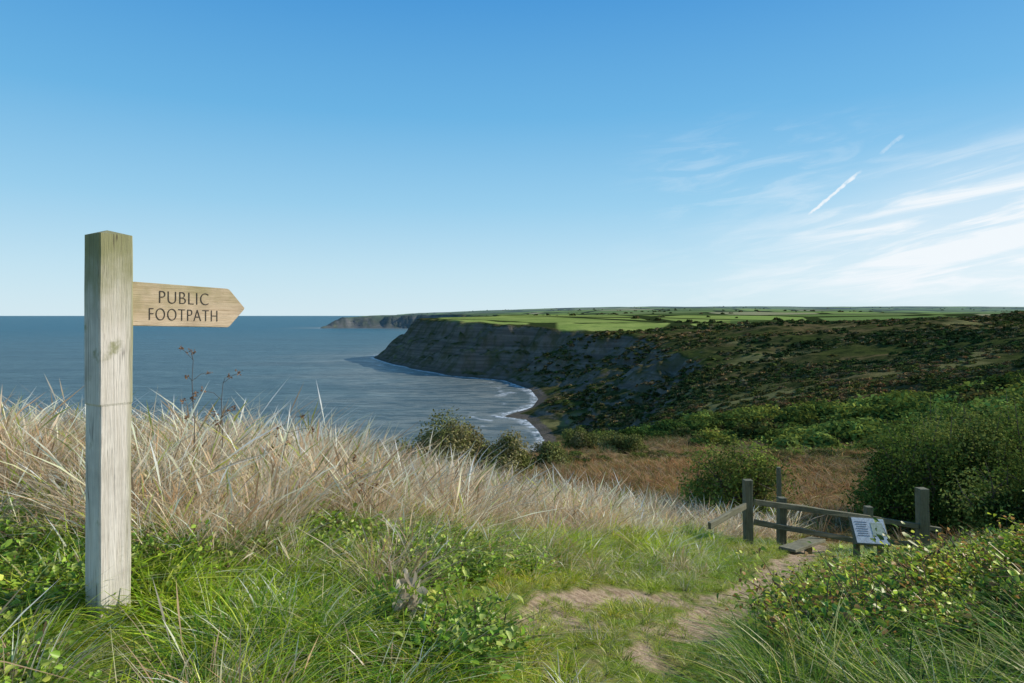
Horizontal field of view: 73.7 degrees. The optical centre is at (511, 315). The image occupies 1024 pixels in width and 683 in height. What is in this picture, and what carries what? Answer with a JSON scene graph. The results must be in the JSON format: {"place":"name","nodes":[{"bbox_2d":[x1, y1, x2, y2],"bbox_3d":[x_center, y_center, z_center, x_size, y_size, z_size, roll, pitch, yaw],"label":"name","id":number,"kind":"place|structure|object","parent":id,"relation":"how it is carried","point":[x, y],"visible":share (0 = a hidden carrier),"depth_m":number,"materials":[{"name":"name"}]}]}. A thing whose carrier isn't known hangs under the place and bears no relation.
{"place":"outdoors","nodes":[
{"label":"outdoors","id":0,"kind":"place"},
{"bbox_2d":[0,316,543,453],"bbox_3d":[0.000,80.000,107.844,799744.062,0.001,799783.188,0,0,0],"label":"sea","id":1,"kind":"structure","parent":0,"point":[265,356],"depth_m":869.70,"materials":[{"name":"liquid"}]},
{"bbox_2d":[0,374,822,577],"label":"dry grass","id":2,"kind":"structure","parent":0,"point":[469,489],"depth_m":5.63,"materials":[{"name":"plant"}]},
{"bbox_2d":[0,306,1023,682],"bbox_3d":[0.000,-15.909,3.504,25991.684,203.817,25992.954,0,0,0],"label":"terrain","id":3,"kind":"structure","parent":0,"point":[496,344],"depth_m":506.71,"materials":[{"name":"green plant"}]},
{"bbox_2d":[14,610,261,682],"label":"post foot grass","id":4,"kind":"structure","parent":3,"relation":"on","point":[112,632],"depth_m":2.72,"materials":[{"name":"green plant"}]},
{"bbox_2d":[84,230,243,621],"bbox_3d":[-1.613,0.678,3.239,0.143,2.107,0.716,0,0,35],"label":"public footpath signpost","id":5,"kind":"object","parent":3,"relation":"on","point":[119,303],"visible":1,"depth_m":2.97,"materials":[{"name":"brown wood"}]},
{"bbox_2d":[178,346,218,459],"bbox_3d":[-2.471,0.783,5.387,0.284,1.091,0.237,0,0,-30],"label":"dead hogweed","id":6,"kind":"object","parent":3,"relation":"on","point":[186,376],"visible":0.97,"depth_m":5.33,"materials":[{"name":"brown plant"}]},
{"bbox_2d":[200,369,240,475],"bbox_3d":[-2.361,0.903,5.554,0.323,0.930,0.155,0,0,-26],"label":"dead hogweed","id":7,"kind":"object","parent":3,"relation":"on","point":[218,423],"visible":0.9,"depth_m":5.53,"materials":[{"name":"brown plant"}]},
{"bbox_2d":[0,497,564,682],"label":"nettles","id":8,"kind":"object","parent":3,"relation":"on","point":[14,550],"visible":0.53,"depth_m":3.37,"materials":[{"name":"green plant"}]},
{"bbox_2d":[271,415,315,483],"bbox_3d":[-1.800,1.131,5.506,0.395,0.677,0.165,0,0,14],"label":"dead hogweed","id":9,"kind":"object","parent":3,"relation":"on","point":[300,416],"visible":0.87,"depth_m":5.54,"materials":[{"name":"brown plant"}]},
{"bbox_2d":[0,495,623,682],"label":"lush tussock grass","id":10,"kind":"structure","parent":3,"relation":"on","point":[261,638],"depth_m":2.88,"materials":[{"name":"green plant"}]},
{"bbox_2d":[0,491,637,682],"bbox_3d":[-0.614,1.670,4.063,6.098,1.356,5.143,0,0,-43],"label":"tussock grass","id":11,"kind":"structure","parent":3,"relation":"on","point":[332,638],"depth_m":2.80,"materials":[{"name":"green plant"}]},
{"bbox_2d":[339,452,377,515],"bbox_3d":[-1.161,1.347,5.224,0.211,0.602,0.273,0,0,-44],"label":"dead hogweed","id":12,"kind":"object","parent":3,"relation":"on","point":[353,457],"visible":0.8,"depth_m":5.23,"materials":[{"name":"brown plant"}]},
{"bbox_2d":[0,479,722,682],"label":"straw grass","id":13,"kind":"structure","parent":3,"relation":"on","point":[391,568],"depth_m":3.94,"materials":[{"name":"plant"}]},
{"bbox_2d":[369,433,414,458],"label":"gorse bush","id":14,"kind":"object","parent":3,"relation":"on","point":[397,441],"depth_m":45.41,"materials":[{"name":"green plant"}]},
{"bbox_2d":[0,410,812,545],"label":"green tufts","id":15,"kind":"object","parent":3,"relation":"on","point":[59,484],"visible":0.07,"depth_m":5.11,"materials":[{"name":"green plant"}]},
{"bbox_2d":[392,568,427,627],"bbox_3d":[-0.468,1.327,3.163,0.177,0.350,0.158,0,0,-20],"label":"withered dock","id":16,"kind":"object","parent":3,"relation":"on","point":[410,581],"visible":0.69,"depth_m":3.13,"materials":[{"name":"plant"}]},
{"bbox_2d":[394,406,513,472],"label":"gorse bush","id":17,"kind":"object","parent":3,"relation":"on","point":[459,438],"visible":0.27,"depth_m":43.99,"materials":[{"name":"green plant"}]},
{"bbox_2d":[477,426,536,475],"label":"gorse bush","id":18,"kind":"object","parent":3,"relation":"on","point":[520,456],"visible":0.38,"depth_m":44.70,"materials":[{"name":"green plant"}]},
{"bbox_2d":[0,496,1018,682],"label":"grass","id":19,"kind":"structure","parent":3,"relation":"on","point":[649,540],"depth_m":3.45,"materials":[{"name":"green plant"}]},
{"bbox_2d":[529,441,575,466],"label":"gorse bush","id":20,"kind":"object","parent":3,"relation":"on","point":[548,451],"visible":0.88,"depth_m":59.43,"materials":[{"name":"green plant"}]},
{"bbox_2d":[560,426,605,451],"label":"gorse bush","id":21,"kind":"object","parent":3,"relation":"on","point":[577,438],"visible":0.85,"depth_m":84.22,"materials":[{"name":"green plant"}]},
{"bbox_2d":[598,431,652,453],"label":"gorse bush","id":22,"kind":"object","parent":3,"relation":"on","point":[624,442],"visible":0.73,"depth_m":74.55,"materials":[{"name":"green plant"}]},
{"bbox_2d":[530,431,876,468],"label":"scrub","id":23,"kind":"object","parent":3,"relation":"on","point":[654,455],"visible":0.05,"depth_m":60.67,"materials":[{"name":"green plant"}]},
{"bbox_2d":[410,306,1020,323],"bbox_3d":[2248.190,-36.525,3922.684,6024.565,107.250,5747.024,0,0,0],"label":"distant trees","id":24,"kind":"object","parent":3,"relation":"on","point":[691,320],"visible":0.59,"depth_m":1502.42,"materials":[{"name":"green plant"}]},
{"bbox_2d":[472,426,983,546],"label":"bracken","id":25,"kind":"object","parent":3,"relation":"on","point":[597,469],"visible":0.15,"depth_m":31.70,"materials":[{"name":"plant"}]},
{"bbox_2d":[674,434,808,521],"bbox_3d":[5.243,3.926,16.070,2.710,2.282,2.760,0,0,0],"label":"hawthorn bush","id":26,"kind":"object","parent":3,"relation":"on","point":[724,487],"visible":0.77,"depth_m":15.72,"materials":[{"name":"green plant"}]},
{"bbox_2d":[517,311,1023,434],"bbox_3d":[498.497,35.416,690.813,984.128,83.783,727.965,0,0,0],"label":"heath scrub","id":27,"kind":"object","parent":3,"relation":"on","point":[679,390],"visible":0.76,"depth_m":455.03,"materials":[{"name":"green plant"}]},
{"bbox_2d":[554,370,1023,453],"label":"hedgerow","id":28,"kind":"object","parent":3,"relation":"on","point":[819,424],"visible":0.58,"depth_m":92.25,"materials":[{"name":"green plant"}]},
{"bbox_2d":[776,467,825,553],"bbox_3d":[4.746,3.515,11.147,0.774,1.658,1.872,0,0,20],"label":"wooden stile","id":29,"kind":"object","parent":3,"relation":"on","point":[799,545],"visible":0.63,"depth_m":11.20,"materials":[{"name":"grey wood"}]},
{"bbox_2d":[599,531,1023,682],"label":"sedge","id":30,"kind":"object","parent":3,"relation":"on","point":[773,665],"visible":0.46,"depth_m":3.02,"materials":[{"name":"green plant"}]},
{"bbox_2d":[708,479,941,551],"bbox_3d":[5.145,3.643,11.505,5.539,2.004,0.844,0,0,-27],"label":"wooden fence","id":31,"kind":"object","parent":3,"relation":"on","point":[921,525],"visible":0.64,"depth_m":11.54,"materials":[{"name":"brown wood"}]},
{"bbox_2d":[639,331,1023,426],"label":"heath scrub","id":32,"kind":"object","parent":3,"relation":"on","point":[936,375],"visible":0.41,"depth_m":256.49,"materials":[{"name":"green plant"}]},
{"bbox_2d":[848,516,890,557],"bbox_3d":[5.548,3.593,10.600,0.615,0.928,0.268,0,0,-7],"label":"information board","id":33,"kind":"object","parent":3,"relation":"on","point":[863,530],"visible":0.59,"depth_m":10.58,"materials":[{"name":"white wood"}]},
{"bbox_2d":[716,490,1023,675],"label":"bramble","id":34,"kind":"object","parent":3,"relation":"on","point":[1004,558],"visible":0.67,"depth_m":3.89,"materials":[{"name":"green plant"}]},
{"bbox_2d":[841,420,976,537],"bbox_3d":[10.070,4.175,17.700,3.224,3.161,3.100,0,0,0],"label":"hawthorn bush","id":35,"kind":"object","parent":3,"relation":"on","point":[896,491],"visible":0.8,"depth_m":17.13,"materials":[{"name":"green plant"}]},
{"bbox_2d":[863,398,1023,533],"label":"hawthorn bush","id":36,"kind":"object","parent":3,"relation":"on","point":[996,450],"visible":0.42,"depth_m":17.91,"materials":[{"name":"green plant"}]},
{"bbox_2d":[893,380,1023,471],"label":"hawthorn bush","id":37,"kind":"object","parent":3,"relation":"on","point":[964,412],"visible":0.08,"depth_m":21.43,"materials":[{"name":"green plant"}]},
{"bbox_2d":[933,452,1023,543],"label":"hawthorn bush","id":38,"kind":"object","parent":3,"relation":"on","point":[994,500],"visible":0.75,"depth_m":13.53,"materials":[{"name":"green plant"}]},
{"bbox_2d":[0,0,1023,315],"label":"sky","id":39,"kind":"structure","parent":0,"point":[288,157],"materials":[{"name":"blue"}]},
{"bbox_2d":[462,548,828,682],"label":"path verge grass","id":40,"kind":"structure","parent":0,"point":[564,605],"depth_m":4.13,"materials":[{"name":"green plant"}]}
]}

